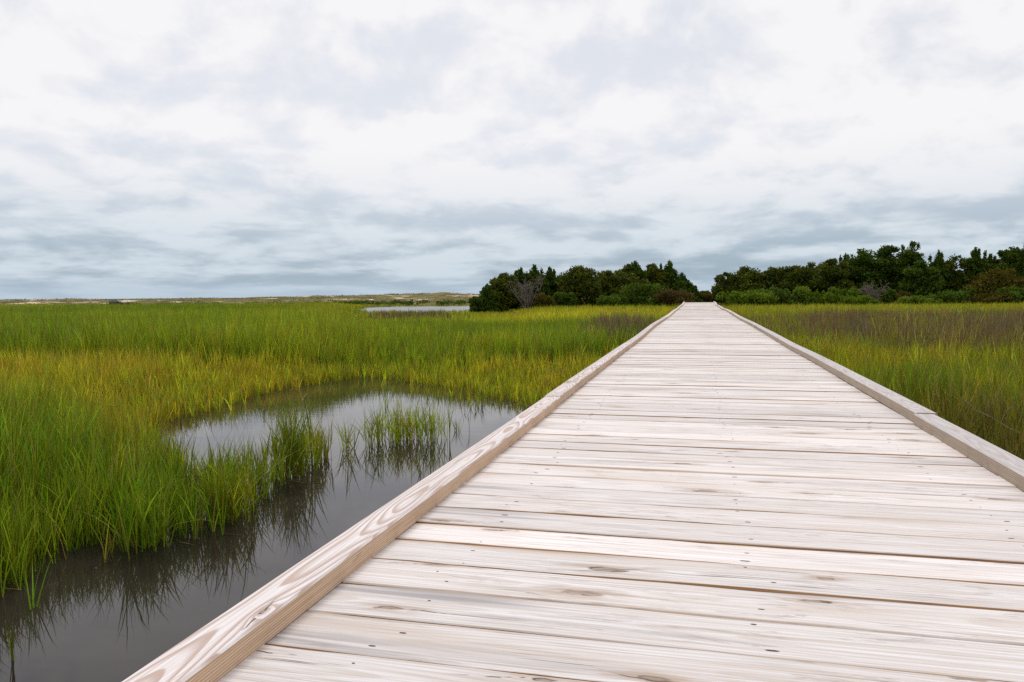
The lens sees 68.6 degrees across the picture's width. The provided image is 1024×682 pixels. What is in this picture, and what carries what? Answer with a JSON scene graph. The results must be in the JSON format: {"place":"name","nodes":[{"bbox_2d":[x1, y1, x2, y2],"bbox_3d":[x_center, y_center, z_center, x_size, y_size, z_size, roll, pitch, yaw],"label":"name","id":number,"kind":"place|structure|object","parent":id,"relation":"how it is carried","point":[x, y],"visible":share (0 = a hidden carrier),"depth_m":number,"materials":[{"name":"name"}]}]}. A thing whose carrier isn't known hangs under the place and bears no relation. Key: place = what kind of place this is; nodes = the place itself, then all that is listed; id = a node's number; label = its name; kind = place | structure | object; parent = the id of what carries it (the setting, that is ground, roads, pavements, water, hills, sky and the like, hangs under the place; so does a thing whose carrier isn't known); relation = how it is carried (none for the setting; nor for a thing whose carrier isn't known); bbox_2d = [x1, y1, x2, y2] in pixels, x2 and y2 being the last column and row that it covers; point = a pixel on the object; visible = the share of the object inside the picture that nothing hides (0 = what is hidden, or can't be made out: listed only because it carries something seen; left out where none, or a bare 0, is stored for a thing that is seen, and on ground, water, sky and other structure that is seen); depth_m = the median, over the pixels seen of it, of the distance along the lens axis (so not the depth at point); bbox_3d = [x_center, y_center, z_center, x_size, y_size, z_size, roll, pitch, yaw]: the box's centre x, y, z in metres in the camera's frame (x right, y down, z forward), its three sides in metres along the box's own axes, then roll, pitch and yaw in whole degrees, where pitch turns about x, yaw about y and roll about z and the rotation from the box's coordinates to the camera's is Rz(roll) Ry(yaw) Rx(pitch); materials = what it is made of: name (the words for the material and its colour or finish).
{"place":"outdoors","nodes":[
{"label":"outdoors","id":0,"kind":"place"},
{"bbox_2d":[5,403,507,589],"bbox_3d":[-2.002,1.002,6.773,5.071,0.001,7.021,0,4,14],"label":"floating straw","id":1,"kind":"object","parent":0,"point":[193,527],"visible":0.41,"depth_m":4.57,"materials":[{"name":"brown plant"}]},
{"bbox_2d":[0,375,549,681],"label":"water","id":2,"kind":"structure","parent":0,"point":[118,616],"depth_m":4.29,"materials":[{"name":"grey liquid"}]},
{"bbox_2d":[5,620,13,660],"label":"grass tuft","id":3,"kind":"object","parent":2,"relation":"in","point":[11,651],"visible":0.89,"depth_m":2.91,"materials":[{"name":"green plant"}]},
{"bbox_2d":[331,409,378,449],"bbox_3d":[-1.502,0.812,6.945,0.296,0.482,0.476,3,5,42],"label":"grass tuft","id":4,"kind":"object","parent":2,"relation":"in","point":[343,437],"visible":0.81,"depth_m":6.92,"materials":[{"name":"green plant"}]},
{"bbox_2d":[348,400,399,446],"bbox_3d":[-1.339,0.762,7.097,0.466,0.561,0.464,3,5,41],"label":"grass tuft","id":5,"kind":"object","parent":2,"relation":"in","point":[366,428],"visible":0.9,"depth_m":7.07,"materials":[{"name":"green plant"}]},
{"bbox_2d":[367,389,456,443],"bbox_3d":[-0.975,0.735,7.314,0.750,0.584,0.745,-3,4,-35],"label":"grass tuft","id":6,"kind":"object","parent":2,"relation":"in","point":[399,430],"visible":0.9,"depth_m":7.29,"materials":[{"name":"green plant"}]},
{"bbox_2d":[452,409,470,431],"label":"grass tuft","id":7,"kind":"object","parent":2,"relation":"in","point":[457,423],"visible":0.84,"depth_m":7.81,"materials":[{"name":"green plant"}]},
{"bbox_2d":[462,390,488,408],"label":"grass tuft","id":8,"kind":"object","parent":2,"relation":"in","point":[482,400],"visible":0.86,"depth_m":9.38,"materials":[{"name":"green plant"}]},
{"bbox_2d":[0,292,585,305],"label":"dunes","id":9,"kind":"structure","parent":0,"point":[418,297],"depth_m":127.71,"materials":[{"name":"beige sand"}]},
{"bbox_2d":[39,298,607,402],"bbox_3d":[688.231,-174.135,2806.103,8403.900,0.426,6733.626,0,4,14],"label":"ground","id":10,"kind":"structure","parent":0,"point":[386,363],"depth_m":14.03,"materials":[{"name":"brown soil"}]},
{"bbox_2d":[109,300,124,304],"bbox_3d":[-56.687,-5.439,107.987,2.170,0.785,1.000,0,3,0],"label":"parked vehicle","id":11,"kind":"object","parent":10,"relation":"on","point":[113,301],"visible":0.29,"depth_m":107.56,"materials":[{"name":"paint"}]},
{"bbox_2d":[78,451,217,553],"bbox_3d":[-2.078,0.916,4.255,0.653,0.610,0.585,1,4,24],"label":"grass tuft","id":12,"kind":"object","parent":10,"relation":"on","point":[151,540],"visible":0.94,"depth_m":4.19,"materials":[{"name":"green plant"}]},
{"bbox_2d":[180,445,269,525],"bbox_3d":[-1.805,0.890,4.688,0.505,0.604,0.528,0,4,14],"label":"grass tuft","id":13,"kind":"object","parent":10,"relation":"on","point":[233,501],"visible":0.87,"depth_m":4.68,"materials":[{"name":"green plant"}]},
{"bbox_2d":[258,382,324,477],"bbox_3d":[-1.787,0.700,5.979,0.513,0.827,0.726,-2,4,-25],"label":"grass tuft","id":14,"kind":"object","parent":10,"relation":"on","point":[284,430],"visible":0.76,"depth_m":5.91,"materials":[{"name":"green plant"}]},
{"bbox_2d":[127,299,468,305],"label":"dune scrub","id":15,"kind":"object","parent":10,"relation":"on","point":[411,302],"visible":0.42,"depth_m":108.23,"materials":[{"name":"green plant"}]},
{"bbox_2d":[299,382,312,465],"bbox_3d":[-1.693,0.683,6.269,0.141,0.824,0.125,1,4,28],"label":"grass blade","id":16,"kind":"object","parent":10,"relation":"on","point":[309,427],"visible":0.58,"depth_m":6.24,"materials":[{"name":"green plant"}]},
{"bbox_2d":[469,296,484,312],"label":"bush","id":17,"kind":"object","parent":10,"relation":"on","point":[475,301],"visible":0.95,"depth_m":53.76,"materials":[{"name":"green plant"}]},
{"bbox_2d":[477,283,500,312],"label":"cedar tree","id":18,"kind":"object","parent":10,"relation":"on","point":[490,297],"visible":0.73,"depth_m":54.55,"materials":[{"name":"green plant"}]},
{"bbox_2d":[481,272,525,311],"bbox_3d":[-0.595,-3.584,56.975,3.525,3.316,3.505,0,4,14],"label":"oak tree","id":19,"kind":"object","parent":10,"relation":"on","point":[500,283],"visible":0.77,"depth_m":56.11,"materials":[{"name":"green plant"}]},
{"bbox_2d":[0,300,1023,609],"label":"marsh grass","id":20,"kind":"structure","parent":10,"relation":"on","point":[72,436],"depth_m":10.59,"materials":[{"name":"green plant"}]},
{"bbox_2d":[966,387,1019,432],"bbox_3d":[3.141,0.421,4.867,0.185,0.260,0.524,-1,4,-13],"label":"dead branch","id":21,"kind":"object","parent":20,"relation":"on","point":[988,409],"visible":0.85,"depth_m":4.86,"materials":[{"name":"brown wood"}]},
{"bbox_2d":[506,275,542,308],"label":"bare shrub","id":22,"kind":"object","parent":10,"relation":"on","point":[524,291],"visible":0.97,"depth_m":52.78,"materials":[{"name":"grey plant"}]},
{"bbox_2d":[513,267,536,309],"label":"cedar tree","id":23,"kind":"object","parent":10,"relation":"on","point":[520,274],"visible":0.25,"depth_m":57.45,"materials":[{"name":"green plant"}]},
{"bbox_2d":[515,264,552,308],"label":"cedar tree","id":24,"kind":"object","parent":10,"relation":"on","point":[533,273],"visible":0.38,"depth_m":57.53,"materials":[{"name":"green plant"}]},
{"bbox_2d":[529,292,556,308],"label":"bush","id":25,"kind":"object","parent":10,"relation":"on","point":[541,299],"visible":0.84,"depth_m":52.42,"materials":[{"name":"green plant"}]},
{"bbox_2d":[543,266,559,295],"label":"cedar tree","id":26,"kind":"object","parent":10,"relation":"on","point":[551,278],"visible":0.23,"depth_m":58.55,"materials":[{"name":"green plant"}]},
{"bbox_2d":[552,291,577,307],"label":"bush","id":27,"kind":"object","parent":10,"relation":"on","point":[560,298],"visible":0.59,"depth_m":53.70,"materials":[{"name":"green plant"}]},
{"bbox_2d":[122,301,1023,681],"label":"boardwalk","id":28,"kind":"structure","parent":10,"relation":"on","point":[714,491],"depth_m":1.75,"materials":[{"name":"brown wood"}]},
{"bbox_2d":[555,265,606,306],"bbox_3d":[5.389,-3.971,57.934,4.692,3.839,3.990,0,4,14],"label":"oak tree","id":29,"kind":"object","parent":10,"relation":"on","point":[583,283],"visible":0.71,"depth_m":57.13,"materials":[{"name":"green plant"}]},
{"bbox_2d":[596,270,627,295],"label":"oak tree","id":30,"kind":"object","parent":10,"relation":"on","point":[614,284],"visible":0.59,"depth_m":58.12,"materials":[{"name":"green plant"}]},
{"bbox_2d":[595,293,637,307],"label":"bush","id":31,"kind":"object","parent":10,"relation":"on","point":[614,299],"visible":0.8,"depth_m":53.43,"materials":[{"name":"green plant"}]},
{"bbox_2d":[611,264,649,303],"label":"oak tree","id":32,"kind":"object","parent":10,"relation":"on","point":[626,275],"visible":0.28,"depth_m":59.08,"materials":[{"name":"green plant"}]},
{"bbox_2d":[628,260,649,283],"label":"cedar tree","id":33,"kind":"object","parent":10,"relation":"on","point":[637,270],"visible":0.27,"depth_m":59.65,"materials":[{"name":"green plant"}]},
{"bbox_2d":[619,282,668,307],"bbox_3d":[9.751,-3.132,54.938,3.326,2.468,3.773,-3,4,-32],"label":"bush","id":34,"kind":"object","parent":10,"relation":"on","point":[643,294],"visible":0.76,"depth_m":54.31,"materials":[{"name":"green plant"}]},
{"bbox_2d":[645,263,672,299],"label":"oak tree","id":35,"kind":"object","parent":10,"relation":"on","point":[655,273],"visible":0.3,"depth_m":60.29,"materials":[{"name":"green plant"}]},
{"bbox_2d":[659,259,686,291],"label":"cedar tree","id":36,"kind":"object","parent":10,"relation":"on","point":[675,284],"visible":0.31,"depth_m":60.43,"materials":[{"name":"green plant"}]},
{"bbox_2d":[653,288,694,306],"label":"bush","id":37,"kind":"object","parent":10,"relation":"on","point":[671,297],"visible":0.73,"depth_m":52.48,"materials":[{"name":"plant"}]},
{"bbox_2d":[337,302,1023,357],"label":"needle rushes","id":38,"kind":"object","parent":10,"relation":"on","point":[824,316],"visible":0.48,"depth_m":17.18,"materials":[{"name":"plant"}]},
{"bbox_2d":[677,272,696,301],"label":"cedar tree","id":39,"kind":"object","parent":10,"relation":"on","point":[689,287],"visible":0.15,"depth_m":62.72,"materials":[{"name":"green plant"}]},
{"bbox_2d":[691,282,702,301],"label":"cedar tree","id":40,"kind":"object","parent":10,"relation":"on","point":[697,294],"visible":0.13,"depth_m":64.60,"materials":[{"name":"green plant"}]},
{"bbox_2d":[699,290,716,301],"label":"bush","id":41,"kind":"object","parent":10,"relation":"on","point":[707,296],"visible":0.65,"depth_m":65.43,"materials":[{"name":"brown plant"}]},
{"bbox_2d":[711,272,736,303],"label":"oak tree","id":42,"kind":"object","parent":10,"relation":"on","point":[721,282],"visible":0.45,"depth_m":65.59,"materials":[{"name":"green plant"}]},
{"bbox_2d":[715,290,751,307],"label":"bush","id":43,"kind":"object","parent":10,"relation":"on","point":[738,297],"visible":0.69,"depth_m":53.44,"materials":[{"name":"green plant"}]},
{"bbox_2d":[722,266,772,293],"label":"oak tree","id":44,"kind":"object","parent":10,"relation":"on","point":[747,278],"visible":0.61,"depth_m":64.00,"materials":[{"name":"green plant"}]},
{"bbox_2d":[743,288,778,305],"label":"bush","id":45,"kind":"object","parent":10,"relation":"on","point":[762,296],"visible":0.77,"depth_m":54.06,"materials":[{"name":"green plant"}]},
{"bbox_2d":[762,266,789,290],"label":"oak tree","id":46,"kind":"object","parent":10,"relation":"on","point":[772,273],"visible":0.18,"depth_m":64.18,"materials":[{"name":"green plant"}]},
{"bbox_2d":[767,286,798,306],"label":"bush","id":47,"kind":"object","parent":10,"relation":"on","point":[786,296],"visible":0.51,"depth_m":56.18,"materials":[{"name":"green plant"}]},
{"bbox_2d":[776,264,812,303],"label":"oak tree","id":48,"kind":"object","parent":10,"relation":"on","point":[792,278],"visible":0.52,"depth_m":63.12,"materials":[{"name":"green plant"}]},
{"bbox_2d":[793,286,822,305],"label":"bush","id":49,"kind":"object","parent":10,"relation":"on","point":[805,295],"visible":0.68,"depth_m":56.48,"materials":[{"name":"green plant"}]},
{"bbox_2d":[801,261,836,290],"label":"oak tree","id":50,"kind":"object","parent":10,"relation":"on","point":[809,270],"visible":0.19,"depth_m":63.35,"materials":[{"name":"green plant"}]},
{"bbox_2d":[809,258,855,299],"bbox_3d":[26.601,-4.690,62.042,4.116,4.368,3.349,0,4,14],"label":"oak tree","id":51,"kind":"object","parent":10,"relation":"on","point":[827,272],"visible":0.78,"depth_m":61.36,"materials":[{"name":"green plant"}]},
{"bbox_2d":[818,286,862,305],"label":"bush","id":52,"kind":"object","parent":10,"relation":"on","point":[831,296],"visible":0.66,"depth_m":55.40,"materials":[{"name":"green plant"}]},
{"bbox_2d":[836,253,859,292],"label":"cedar tree","id":53,"kind":"object","parent":10,"relation":"on","point":[843,260],"visible":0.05,"depth_m":63.52,"materials":[{"name":"green plant"}]},
{"bbox_2d":[843,295,881,305],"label":"bush","id":54,"kind":"object","parent":10,"relation":"on","point":[861,299],"visible":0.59,"depth_m":51.69,"materials":[{"name":"green plant"}]},
{"bbox_2d":[837,248,890,295],"bbox_3d":[29.603,-5.216,62.935,4.617,5.266,4.490,0,4,14],"label":"oak tree","id":55,"kind":"object","parent":10,"relation":"on","point":[862,264],"visible":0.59,"depth_m":61.99,"materials":[{"name":"green plant"}]},
{"bbox_2d":[857,280,890,299],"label":"bare shrub","id":56,"kind":"object","parent":10,"relation":"on","point":[871,293],"visible":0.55,"depth_m":52.83,"materials":[{"name":"grey plant"}]},
{"bbox_2d":[873,287,896,303],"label":"bush","id":57,"kind":"object","parent":10,"relation":"on","point":[888,296],"visible":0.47,"depth_m":55.58,"materials":[{"name":"green plant"}]},
{"bbox_2d":[863,245,910,290],"bbox_3d":[31.045,-5.247,61.960,4.259,5.418,3.492,-2,4,-21],"label":"oak tree","id":58,"kind":"object","parent":10,"relation":"on","point":[890,263],"visible":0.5,"depth_m":61.33,"materials":[{"name":"green plant"}]},
{"bbox_2d":[895,291,912,299],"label":"bush","id":59,"kind":"object","parent":10,"relation":"on","point":[900,294],"visible":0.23,"depth_m":54.91,"materials":[{"name":"green plant"}]},
{"bbox_2d":[887,240,924,292],"bbox_3d":[32.291,-5.327,60.867,3.991,5.675,3.106,0,4,14],"label":"cedar tree","id":60,"kind":"object","parent":10,"relation":"on","point":[912,256],"visible":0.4,"depth_m":60.60,"materials":[{"name":"green plant"}]},
{"bbox_2d":[894,295,942,305],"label":"bush","id":61,"kind":"object","parent":10,"relation":"on","point":[918,299],"visible":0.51,"depth_m":49.45,"materials":[{"name":"green plant"}]},
{"bbox_2d":[897,259,946,295],"bbox_3d":[32.053,-4.409,58.864,3.479,4.099,3.241,-1,3,-4],"label":"oak tree","id":62,"kind":"object","parent":10,"relation":"on","point":[925,278],"visible":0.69,"depth_m":58.24,"materials":[{"name":"green plant"}]},
{"bbox_2d":[928,249,955,291],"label":"cedar tree","id":63,"kind":"object","parent":10,"relation":"on","point":[938,262],"visible":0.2,"depth_m":60.44,"materials":[{"name":"green plant"}]},
{"bbox_2d":[926,289,970,303],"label":"bush","id":64,"kind":"object","parent":10,"relation":"on","point":[949,296],"visible":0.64,"depth_m":54.12,"materials":[{"name":"green plant"}]},
{"bbox_2d":[940,253,971,291],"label":"oak tree","id":65,"kind":"object","parent":10,"relation":"on","point":[955,281],"visible":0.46,"depth_m":60.13,"materials":[{"name":"green plant"}]},
{"bbox_2d":[956,287,984,302],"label":"bush","id":66,"kind":"object","parent":10,"relation":"on","point":[967,291],"visible":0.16,"depth_m":54.65,"materials":[{"name":"green plant"}]},
{"bbox_2d":[953,246,991,290],"bbox_3d":[36.938,-5.034,60.010,3.622,5.108,3.050,0,4,14],"label":"cedar tree","id":67,"kind":"object","parent":10,"relation":"on","point":[979,264],"visible":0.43,"depth_m":59.50,"materials":[{"name":"green plant"}]},
{"bbox_2d":[968,292,1012,304],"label":"bush","id":68,"kind":"object","parent":10,"relation":"on","point":[986,297],"visible":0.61,"depth_m":52.38,"materials":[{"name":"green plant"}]},
{"bbox_2d":[983,254,998,266],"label":"cedar tree","id":69,"kind":"object","parent":10,"relation":"on","point":[989,259],"visible":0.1,"depth_m":59.69,"materials":[{"name":"green plant"}]},
{"bbox_2d":[959,267,1023,300],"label":"bush","id":70,"kind":"object","parent":10,"relation":"on","point":[994,279],"visible":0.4,"depth_m":54.42,"materials":[{"name":"plant"}]},
{"bbox_2d":[992,246,1023,275],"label":"oak tree","id":71,"kind":"object","parent":10,"relation":"on","point":[1005,260],"visible":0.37,"depth_m":58.59,"materials":[{"name":"green plant"}]},
{"bbox_2d":[995,284,1023,303],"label":"bush","id":72,"kind":"object","parent":10,"relation":"on","point":[1015,292],"visible":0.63,"depth_m":52.43,"materials":[{"name":"green plant"}]},
{"bbox_2d":[1003,245,1023,278],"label":"cedar tree","id":73,"kind":"object","parent":10,"relation":"on","point":[1019,261],"visible":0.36,"depth_m":57.80,"materials":[{"name":"green plant"}]},
{"bbox_2d":[363,306,469,312],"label":"water","id":74,"kind":"structure","parent":0,"point":[423,308],"depth_m":86.34,"materials":[{"name":"grey liquid"}]},
{"bbox_2d":[0,0,1023,299],"label":"sky","id":75,"kind":"structure","parent":0,"point":[149,149],"materials":[{"name":"white"}]}
]}

